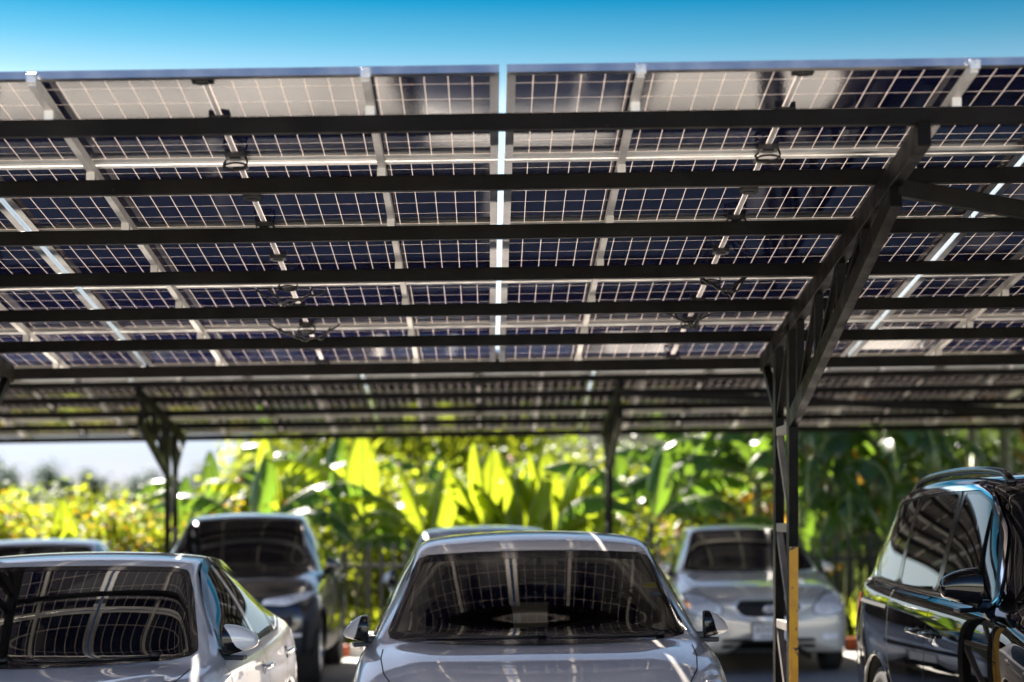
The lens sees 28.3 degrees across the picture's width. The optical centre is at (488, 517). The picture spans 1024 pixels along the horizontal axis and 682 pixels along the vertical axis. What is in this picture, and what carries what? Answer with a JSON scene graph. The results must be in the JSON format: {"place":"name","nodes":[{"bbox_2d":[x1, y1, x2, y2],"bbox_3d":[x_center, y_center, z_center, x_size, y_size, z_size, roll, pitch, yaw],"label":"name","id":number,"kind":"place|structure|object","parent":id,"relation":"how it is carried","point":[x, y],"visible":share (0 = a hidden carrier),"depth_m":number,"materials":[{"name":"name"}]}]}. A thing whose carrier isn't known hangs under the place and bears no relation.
{"place":"outdoors","nodes":[
{"label":"outdoors","id":0,"kind":"place"},
{"bbox_2d":[0,0,1023,508],"label":"sky","id":1,"kind":"structure","parent":0,"point":[36,35],"materials":[{"name":"blue"}]},
{"bbox_2d":[321,650,857,681],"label":"parking lot","id":2,"kind":"structure","parent":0,"point":[754,667],"depth_m":20.82,"materials":[{"name":"grey asphalt"}]},
{"bbox_2d":[0,538,113,556],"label":"saloon car","id":3,"kind":"object","parent":2,"relation":"on","point":[29,546],"visible":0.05,"depth_m":21.38,"materials":[{"name":"white paint"}]},
{"bbox_2d":[0,552,296,681],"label":"saloon car","id":4,"kind":"object","parent":2,"relation":"on","point":[117,617],"visible":1,"depth_m":10.13,"materials":[{"name":"silver metal"}]},
{"bbox_2d":[171,513,345,681],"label":"suv car","id":5,"kind":"object","parent":2,"relation":"on","point":[287,569],"visible":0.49,"depth_m":20.44,"materials":[{"name":"paint"}]},
{"bbox_2d":[382,525,542,601],"bbox_3d":[-0.041,0.829,20.552,2.040,1.504,4.175,-1,0,0],"label":"hatchback car","id":6,"kind":"object","parent":2,"relation":"on","point":[389,577],"visible":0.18,"depth_m":20.72,"materials":[{"name":"silver metal"}]},
{"bbox_2d":[0,59,1023,681],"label":"solar carport","id":7,"kind":"object","parent":2,"relation":"on","point":[792,381],"visible":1,"depth_m":9.83,"materials":[{"name":"metal"}]},
{"bbox_2d":[0,198,28,231],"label":"solar module","id":8,"kind":"object","parent":7,"relation":"on","point":[11,220],"visible":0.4,"depth_m":9.79,"materials":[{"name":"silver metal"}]},
{"bbox_2d":[0,229,75,288],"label":"solar module","id":9,"kind":"object","parent":7,"relation":"on","point":[30,260],"visible":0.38,"depth_m":10.62,"materials":[{"name":"blue glass"}]},
{"bbox_2d":[0,287,113,332],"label":"solar module","id":10,"kind":"object","parent":7,"relation":"on","point":[47,298],"visible":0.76,"depth_m":11.63,"materials":[{"name":"blue glass"}]},
{"bbox_2d":[0,327,145,368],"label":"solar module","id":11,"kind":"object","parent":7,"relation":"on","point":[82,359],"visible":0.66,"depth_m":13.10,"materials":[{"name":"blue glass"}]},
{"bbox_2d":[0,159,497,230],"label":"solar module","id":12,"kind":"object","parent":7,"relation":"on","point":[258,211],"visible":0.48,"depth_m":9.58,"materials":[{"name":"blue glass"}]},
{"bbox_2d":[0,64,498,170],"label":"solar module","id":13,"kind":"object","parent":7,"relation":"on","point":[247,92],"visible":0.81,"depth_m":8.15,"materials":[{"name":"blue glass"}]},
{"bbox_2d":[45,240,496,291],"bbox_3d":[-1.096,-1.331,10.567,2.272,0.083,1.129,-1,-7,0],"label":"solar module","id":14,"kind":"object","parent":7,"relation":"on","point":[277,256],"visible":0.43,"depth_m":10.60,"materials":[{"name":"blue glass"}]},
{"bbox_2d":[82,282,495,334],"bbox_3d":[-1.096,-1.196,11.708,2.272,0.083,1.129,-1,-7,0],"label":"solar module","id":15,"kind":"object","parent":7,"relation":"on","point":[332,295],"visible":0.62,"depth_m":11.61,"materials":[{"name":"blue glass"}]},
{"bbox_2d":[120,326,494,366],"bbox_3d":[-1.096,-1.062,12.850,2.272,0.083,1.129,-1,-7,0],"label":"solar module","id":16,"kind":"object","parent":7,"relation":"on","point":[321,356],"visible":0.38,"depth_m":13.10,"materials":[{"name":"blue glass"}]},
{"bbox_2d":[499,321,875,361],"bbox_3d":[1.204,-1.095,12.850,2.272,0.083,1.129,-1,-7,0],"label":"solar module","id":17,"kind":"object","parent":7,"relation":"on","point":[640,351],"visible":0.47,"depth_m":13.08,"materials":[{"name":"blue glass"}]},
{"bbox_2d":[500,276,915,329],"bbox_3d":[1.204,-1.230,11.708,2.272,0.083,1.129,-1,-7,0],"label":"solar module","id":18,"kind":"object","parent":7,"relation":"on","point":[666,290],"visible":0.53,"depth_m":11.61,"materials":[{"name":"blue glass"}]},
{"bbox_2d":[502,223,953,284],"bbox_3d":[1.204,-1.364,10.567,2.272,0.083,1.129,-1,-7,0],"label":"solar module","id":19,"kind":"object","parent":7,"relation":"on","point":[700,250],"visible":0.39,"depth_m":10.59,"materials":[{"name":"blue glass"}]},
{"bbox_2d":[503,151,1023,223],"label":"solar module","id":20,"kind":"object","parent":7,"relation":"on","point":[693,204],"visible":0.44,"depth_m":9.55,"materials":[{"name":"blue glass"}]},
{"bbox_2d":[505,57,1023,162],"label":"solar module","id":21,"kind":"object","parent":7,"relation":"on","point":[767,84],"visible":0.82,"depth_m":8.15,"materials":[{"name":"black glass"}]},
{"bbox_2d":[848,316,1023,356],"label":"solar module","id":22,"kind":"object","parent":7,"relation":"on","point":[924,347],"visible":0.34,"depth_m":13.11,"materials":[{"name":"blue glass"}]},
{"bbox_2d":[882,274,1023,319],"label":"solar module","id":23,"kind":"object","parent":7,"relation":"on","point":[949,285],"visible":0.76,"depth_m":11.65,"materials":[{"name":"blue glass"}]},
{"bbox_2d":[922,216,1023,275],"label":"solar module","id":24,"kind":"object","parent":7,"relation":"on","point":[988,246],"visible":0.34,"depth_m":10.62,"materials":[{"name":"blue glass"}]},
{"bbox_2d":[971,155,1023,217],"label":"solar module","id":25,"kind":"object","parent":7,"relation":"on","point":[1014,190],"visible":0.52,"depth_m":9.54,"materials":[{"name":"blue glass"}]},
{"bbox_2d":[0,354,1023,552],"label":"solar carport","id":26,"kind":"object","parent":2,"relation":"on","point":[166,451],"visible":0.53,"depth_m":21.61,"materials":[{"name":"metal"}]},
{"bbox_2d":[4,378,134,405],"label":"solar module","id":27,"kind":"object","parent":26,"relation":"on","point":[69,393],"visible":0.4,"depth_m":21.07,"materials":[{"name":"grey glass"}]},
{"bbox_2d":[0,403,150,423],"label":"solar module","id":28,"kind":"object","parent":26,"relation":"on","point":[70,407],"visible":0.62,"depth_m":22.00,"materials":[{"name":"grey glass"}]},
{"bbox_2d":[0,419,171,436],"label":"solar module","id":29,"kind":"object","parent":26,"relation":"on","point":[72,433],"visible":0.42,"depth_m":23.50,"materials":[{"name":"grey glass"}]},
{"bbox_2d":[132,356,360,379],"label":"solar module","id":30,"kind":"object","parent":26,"relation":"on","point":[236,377],"visible":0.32,"depth_m":20.28,"materials":[{"name":"grey glass"}]},
{"bbox_2d":[134,375,366,402],"bbox_3d":[-2.410,-1.312,20.867,2.272,0.083,1.129,-1,-7,0],"label":"solar module","id":31,"kind":"object","parent":26,"relation":"on","point":[276,390],"visible":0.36,"depth_m":21.05,"materials":[{"name":"grey glass"}]},
{"bbox_2d":[156,400,373,420],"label":"solar module","id":32,"kind":"object","parent":26,"relation":"on","point":[270,405],"visible":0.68,"depth_m":22.00,"materials":[{"name":"grey glass"}]},
{"bbox_2d":[170,414,379,434],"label":"solar module","id":33,"kind":"object","parent":26,"relation":"on","point":[278,430],"visible":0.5,"depth_m":23.48,"materials":[{"name":"black glass"}]},
{"bbox_2d":[364,374,590,398],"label":"solar module","id":34,"kind":"object","parent":26,"relation":"on","point":[463,387],"visible":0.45,"depth_m":21.06,"materials":[{"name":"black glass"}]},
{"bbox_2d":[363,349,591,376],"bbox_3d":[-0.110,-1.479,19.726,2.272,0.083,1.129,-1,-7,0],"label":"solar module","id":35,"kind":"object","parent":26,"relation":"on","point":[483,374],"visible":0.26,"depth_m":20.28,"materials":[{"name":"grey glass"}]},
{"bbox_2d":[372,397,584,417],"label":"solar module","id":36,"kind":"object","parent":26,"relation":"on","point":[478,402],"visible":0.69,"depth_m":22.00,"materials":[{"name":"black glass"}]},
{"bbox_2d":[377,412,580,431],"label":"solar module","id":37,"kind":"object","parent":26,"relation":"on","point":[475,427],"visible":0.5,"depth_m":23.48,"materials":[{"name":"black glass"}]},
{"bbox_2d":[589,371,763,389],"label":"solar module","id":38,"kind":"object","parent":26,"relation":"on","point":[687,384],"visible":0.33,"depth_m":21.05,"materials":[{"name":"black glass"}]},
{"bbox_2d":[579,409,785,428],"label":"solar module","id":39,"kind":"object","parent":26,"relation":"on","point":[680,424],"visible":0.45,"depth_m":23.48,"materials":[{"name":"black glass"}]},
{"bbox_2d":[584,394,785,414],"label":"solar module","id":40,"kind":"object","parent":26,"relation":"on","point":[605,400],"visible":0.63,"depth_m":22.10,"materials":[{"name":"black glass"}]},
{"bbox_2d":[784,408,977,425],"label":"solar module","id":41,"kind":"object","parent":26,"relation":"on","point":[875,421],"visible":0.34,"depth_m":23.55,"materials":[{"name":"black glass"}]},
{"bbox_2d":[806,390,1018,411],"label":"solar module","id":42,"kind":"object","parent":26,"relation":"on","point":[925,395],"visible":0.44,"depth_m":21.95,"materials":[{"name":"black glass"}]},
{"bbox_2d":[817,367,1023,392],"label":"solar module","id":43,"kind":"object","parent":26,"relation":"on","point":[945,380],"visible":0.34,"depth_m":21.06,"materials":[{"name":"black glass"}]},
{"bbox_2d":[825,365,1023,369],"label":"solar module","id":44,"kind":"object","parent":26,"relation":"on","point":[917,367],"visible":0.21,"depth_m":20.28,"materials":[{"name":"black glass"}]},
{"bbox_2d":[343,530,727,681],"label":"car","id":45,"kind":"object","parent":2,"relation":"on","point":[542,606],"visible":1,"depth_m":10.61,"materials":[{"name":"grey paint"}]},
{"bbox_2d":[660,524,845,668],"bbox_3d":[2.719,0.805,21.985,1.884,1.473,4.590,-1,0,0],"label":"saloon car","id":46,"kind":"object","parent":2,"relation":"on","point":[724,572],"visible":0.77,"depth_m":20.35,"materials":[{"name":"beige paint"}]},
{"bbox_2d":[856,467,1023,681],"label":"people carrier","id":47,"kind":"object","parent":2,"relation":"on","point":[941,596],"visible":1,"depth_m":10.63,"materials":[{"name":"black paint"}]},
{"bbox_2d":[876,490,920,588],"bbox_3d":[2.404,0.127,12.031,0.186,0.572,0.707,0,0,-1],"label":"quarter window","id":48,"kind":"structure","parent":47,"relation":"in","point":[893,553],"depth_m":11.97,"materials":[{"name":"black glass"}]},
{"bbox_2d":[897,484,961,598],"bbox_3d":[2.424,0.128,11.260,0.196,0.614,0.926,-1,0,-2],"label":"sliding door window","id":49,"kind":"structure","parent":47,"relation":"in","point":[927,546],"depth_m":11.21,"materials":[{"name":"black glass"}]},
{"bbox_2d":[937,484,1003,611],"bbox_3d":[2.470,0.141,10.296,0.206,0.636,1.019,-1,0,-3],"label":"front window","id":50,"kind":"structure","parent":47,"relation":"in","point":[977,541],"depth_m":10.35,"materials":[{"name":"black glass"}]},
{"bbox_2d":[346,585,858,647],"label":"grass","id":51,"kind":"structure","parent":0,"point":[375,619],"depth_m":25.19,"materials":[{"name":"green plant"}]},
{"bbox_2d":[349,548,865,656],"bbox_3d":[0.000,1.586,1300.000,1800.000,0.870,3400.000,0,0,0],"label":"ground","id":52,"kind":"structure","parent":0,"point":[856,591],"depth_m":44.91,"materials":[{"name":"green plant"}]},
{"bbox_2d":[21,458,67,517],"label":"tree","id":53,"kind":"object","parent":52,"relation":"on","point":[46,475],"visible":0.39,"depth_m":131.78,"materials":[{"name":"green plant"}]},
{"bbox_2d":[0,466,93,535],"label":"shrub","id":54,"kind":"object","parent":52,"relation":"on","point":[52,500],"visible":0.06,"depth_m":31.79,"materials":[{"name":"green plant"}]},
{"bbox_2d":[49,498,78,538],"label":"banana plant","id":55,"kind":"object","parent":52,"relation":"on","point":[70,531],"visible":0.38,"depth_m":26.19,"materials":[{"name":"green plant"}]},
{"bbox_2d":[0,485,133,545],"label":"shrub","id":56,"kind":"object","parent":52,"relation":"on","point":[13,535],"visible":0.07,"depth_m":26.66,"materials":[{"name":"green plant"}]},
{"bbox_2d":[8,491,163,551],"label":"shrub","id":57,"kind":"object","parent":52,"relation":"on","point":[44,529],"visible":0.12,"depth_m":26.49,"materials":[{"name":"yellow plant"}]},
{"bbox_2d":[26,475,155,538],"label":"shrub","id":58,"kind":"object","parent":52,"relation":"on","point":[86,492],"visible":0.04,"depth_m":31.53,"materials":[{"name":"green plant"}]},
{"bbox_2d":[67,463,120,514],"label":"tree","id":59,"kind":"object","parent":52,"relation":"on","point":[84,478],"visible":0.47,"depth_m":125.47,"materials":[{"name":"green plant"}]},
{"bbox_2d":[53,472,163,546],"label":"shrub","id":60,"kind":"object","parent":52,"relation":"on","point":[148,495],"visible":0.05,"depth_m":31.68,"materials":[{"name":"green plant"}]},
{"bbox_2d":[83,505,179,551],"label":"shrub","id":61,"kind":"object","parent":52,"relation":"on","point":[112,540],"visible":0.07,"depth_m":26.70,"materials":[{"name":"green plant"}]},
{"bbox_2d":[108,466,163,505],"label":"tree","id":62,"kind":"object","parent":52,"relation":"on","point":[137,485],"visible":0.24,"depth_m":119.82,"materials":[{"name":"green plant"}]},
{"bbox_2d":[96,497,181,550],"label":"shrub","id":63,"kind":"object","parent":52,"relation":"on","point":[145,516],"visible":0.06,"depth_m":26.98,"materials":[{"name":"green plant"}]},
{"bbox_2d":[99,506,189,552],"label":"shrub","id":64,"kind":"object","parent":52,"relation":"on","point":[159,537],"visible":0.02,"depth_m":26.41,"materials":[{"name":"green plant"}]},
{"bbox_2d":[119,475,271,535],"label":"banana plant","id":65,"kind":"object","parent":52,"relation":"on","point":[184,484],"visible":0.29,"depth_m":28.08,"materials":[{"name":"green plant"}]},
{"bbox_2d":[133,450,309,513],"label":"banana plant","id":66,"kind":"object","parent":52,"relation":"on","point":[210,471],"visible":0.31,"depth_m":29.50,"materials":[{"name":"green plant"}]},
{"bbox_2d":[195,433,326,498],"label":"shrub","id":67,"kind":"object","parent":52,"relation":"on","point":[281,444],"visible":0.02,"depth_m":45.73,"materials":[{"name":"green plant"}]},
{"bbox_2d":[152,450,373,544],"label":"banana plant","id":68,"kind":"object","parent":52,"relation":"on","point":[305,502],"visible":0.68,"depth_m":26.33,"materials":[{"name":"green plant"}]},
{"bbox_2d":[192,440,380,512],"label":"banana plant","id":69,"kind":"object","parent":52,"relation":"on","point":[293,482],"visible":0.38,"depth_m":28.49,"materials":[{"name":"green plant"}]},
{"bbox_2d":[221,390,398,498],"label":"shrub","id":70,"kind":"object","parent":52,"relation":"on","point":[310,443],"visible":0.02,"depth_m":46.59,"materials":[{"name":"green plant"}]},
{"bbox_2d":[273,503,378,616],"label":"shrub","id":71,"kind":"object","parent":52,"relation":"on","point":[328,535],"visible":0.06,"depth_m":27.55,"materials":[{"name":"green plant"}]},
{"bbox_2d":[238,432,424,552],"bbox_3d":[-2.350,0.154,30.056,2.824,2.976,1.036,0,0,0],"label":"banana plant","id":72,"kind":"object","parent":52,"relation":"on","point":[332,458],"visible":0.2,"depth_m":30.29,"materials":[{"name":"green plant"}]},
{"bbox_2d":[301,427,422,516],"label":"shrub","id":73,"kind":"object","parent":52,"relation":"on","point":[382,453],"visible":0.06,"depth_m":46.15,"materials":[{"name":"green plant"}]},
{"bbox_2d":[263,438,474,614],"bbox_3d":[-1.607,0.245,27.149,2.821,2.759,0.865,0,0,-15],"label":"banana plant","id":74,"kind":"object","parent":52,"relation":"on","point":[357,464],"visible":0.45,"depth_m":27.05,"materials":[{"name":"green plant"}]},
{"bbox_2d":[329,469,415,609],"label":"banana plant","id":75,"kind":"object","parent":52,"relation":"on","point":[378,534],"visible":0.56,"depth_m":26.39,"materials":[{"name":"green plant"}]},
{"bbox_2d":[320,457,468,616],"bbox_3d":[-1.583,0.404,28.543,2.987,2.552,3.033,0,0,-12],"label":"shrub","id":76,"kind":"object","parent":52,"relation":"on","point":[388,492],"visible":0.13,"depth_m":27.99,"materials":[{"name":"green plant"}]},
{"bbox_2d":[322,386,472,479],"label":"shrub","id":77,"kind":"object","parent":52,"relation":"on","point":[426,445],"visible":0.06,"depth_m":46.53,"materials":[{"name":"green plant"}]},
{"bbox_2d":[349,480,458,611],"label":"shrub","id":78,"kind":"object","parent":52,"relation":"on","point":[397,571],"visible":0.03,"depth_m":27.54,"materials":[{"name":"green plant"}]},
{"bbox_2d":[340,465,474,540],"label":"banana plant","id":79,"kind":"object","parent":52,"relation":"on","point":[440,513],"visible":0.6,"depth_m":26.59,"materials":[{"name":"green plant"}]},
{"bbox_2d":[414,441,527,526],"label":"banana plant","id":80,"kind":"object","parent":52,"relation":"on","point":[484,471],"visible":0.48,"depth_m":27.17,"materials":[{"name":"green plant"}]},
{"bbox_2d":[370,429,578,515],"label":"shrub","id":81,"kind":"object","parent":52,"relation":"on","point":[452,442],"visible":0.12,"depth_m":45.63,"materials":[{"name":"green plant"}]},
{"bbox_2d":[105,531,879,643],"bbox_3d":[0.000,0.907,24.600,18.475,1.624,0.075,0,0,0],"label":"picket fence","id":82,"kind":"object","parent":52,"relation":"on","point":[868,558],"visible":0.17,"depth_m":24.59,"materials":[{"name":"paint"}]},
{"bbox_2d":[422,424,602,470],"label":"shrub","id":83,"kind":"object","parent":52,"relation":"on","point":[538,448],"visible":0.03,"depth_m":47.18,"materials":[{"name":"green plant"}]},
{"bbox_2d":[472,465,553,528],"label":"banana plant","id":84,"kind":"object","parent":52,"relation":"on","point":[517,513],"visible":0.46,"depth_m":26.78,"materials":[{"name":"green plant"}]},
{"bbox_2d":[498,451,634,534],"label":"banana plant","id":85,"kind":"object","parent":52,"relation":"on","point":[562,499],"visible":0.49,"depth_m":27.22,"materials":[{"name":"green plant"}]},
{"bbox_2d":[554,456,630,531],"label":"banana plant","id":86,"kind":"object","parent":52,"relation":"on","point":[626,474],"visible":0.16,"depth_m":28.03,"materials":[{"name":"green plant"}]},
{"bbox_2d":[548,444,674,536],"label":"shrub","id":87,"kind":"object","parent":52,"relation":"on","point":[596,462],"visible":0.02,"depth_m":29.77,"materials":[{"name":"green plant"}]},
{"bbox_2d":[562,442,721,533],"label":"banana plant","id":88,"kind":"object","parent":52,"relation":"on","point":[620,465],"visible":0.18,"depth_m":29.10,"materials":[{"name":"green plant"}]},
{"bbox_2d":[589,503,705,559],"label":"shrub","id":89,"kind":"object","parent":52,"relation":"on","point":[637,527],"visible":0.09,"depth_m":27.29,"materials":[{"name":"green plant"}]},
{"bbox_2d":[542,443,752,556],"bbox_3d":[2.101,0.292,26.456,2.822,2.562,1.176,0,0,0],"label":"banana plant","id":90,"kind":"object","parent":52,"relation":"on","point":[677,503],"visible":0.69,"depth_m":26.36,"materials":[{"name":"green plant"}]},
{"bbox_2d":[597,434,772,547],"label":"banana plant","id":91,"kind":"object","parent":52,"relation":"on","point":[637,485],"visible":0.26,"depth_m":28.17,"materials":[{"name":"green plant"}]},
{"bbox_2d":[627,428,770,520],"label":"banana plant","id":92,"kind":"object","parent":52,"relation":"on","point":[677,457],"visible":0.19,"depth_m":29.48,"materials":[{"name":"green plant"}]},
{"bbox_2d":[623,472,798,552],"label":"shrub","id":93,"kind":"object","parent":52,"relation":"on","point":[712,520],"visible":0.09,"depth_m":29.32,"materials":[{"name":"green plant"}]},
{"bbox_2d":[660,427,832,524],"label":"banana plant","id":94,"kind":"object","parent":52,"relation":"on","point":[729,457],"visible":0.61,"depth_m":26.48,"materials":[{"name":"green plant"}]},
{"bbox_2d":[730,491,883,584],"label":"banana plant","id":95,"kind":"object","parent":52,"relation":"on","point":[830,526],"visible":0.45,"depth_m":25.37,"materials":[{"name":"green plant"}]},
{"bbox_2d":[713,432,922,576],"bbox_3d":[4.387,-0.007,25.800,2.767,3.092,1.586,0,0,-14],"label":"banana plant","id":96,"kind":"object","parent":52,"relation":"on","point":[869,470],"visible":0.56,"depth_m":25.46,"materials":[{"name":"green plant"}]},
{"bbox_2d":[766,431,880,597],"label":"banana plant","id":97,"kind":"object","parent":52,"relation":"on","point":[841,533],"depth_m":28.48,"materials":[{"name":"green plant"}]},
{"bbox_2d":[755,449,928,636],"bbox_3d":[4.521,0.247,25.479,1.990,2.576,1.462,0,0,-34],"label":"banana plant","id":98,"kind":"object","parent":52,"relation":"on","point":[823,503],"visible":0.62,"depth_m":25.42,"materials":[{"name":"green plant"}]},
{"bbox_2d":[798,468,903,541],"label":"banana plant","id":99,"kind":"object","parent":52,"relation":"on","point":[869,518],"visible":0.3,"depth_m":25.43,"materials":[{"name":"green plant"}]},
{"bbox_2d":[798,423,958,570],"bbox_3d":[5.100,-0.320,26.179,1.926,3.707,2.115,0,0,32],"label":"banana plant","id":100,"kind":"object","parent":52,"relation":"on","point":[930,442],"visible":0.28,"depth_m":25.58,"materials":[{"name":"green plant"}]},
{"bbox_2d":[821,423,963,589],"bbox_3d":[6.482,-0.466,33.021,2.810,4.029,3.148,0,0,-11],"label":"shrub","id":101,"kind":"object","parent":52,"relation":"on","point":[905,479],"visible":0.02,"depth_m":32.75,"materials":[{"name":"green plant"}]},
{"bbox_2d":[823,425,986,537],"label":"banana plant","id":102,"kind":"object","parent":52,"relation":"on","point":[890,448],"visible":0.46,"depth_m":25.92,"materials":[{"name":"green plant"}]},
{"bbox_2d":[905,423,999,487],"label":"shrub","id":103,"kind":"object","parent":52,"relation":"on","point":[961,451],"visible":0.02,"depth_m":33.02,"materials":[{"name":"green plant"}]},
{"bbox_2d":[945,423,1023,472],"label":"banana plant","id":104,"kind":"object","parent":52,"relation":"on","point":[1005,448],"visible":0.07,"depth_m":26.87,"materials":[{"name":"green plant"}]},
{"bbox_2d":[947,429,1023,471],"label":"shrub","id":105,"kind":"object","parent":52,"relation":"on","point":[1018,466],"visible":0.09,"depth_m":32.75,"materials":[{"name":"green plant"}]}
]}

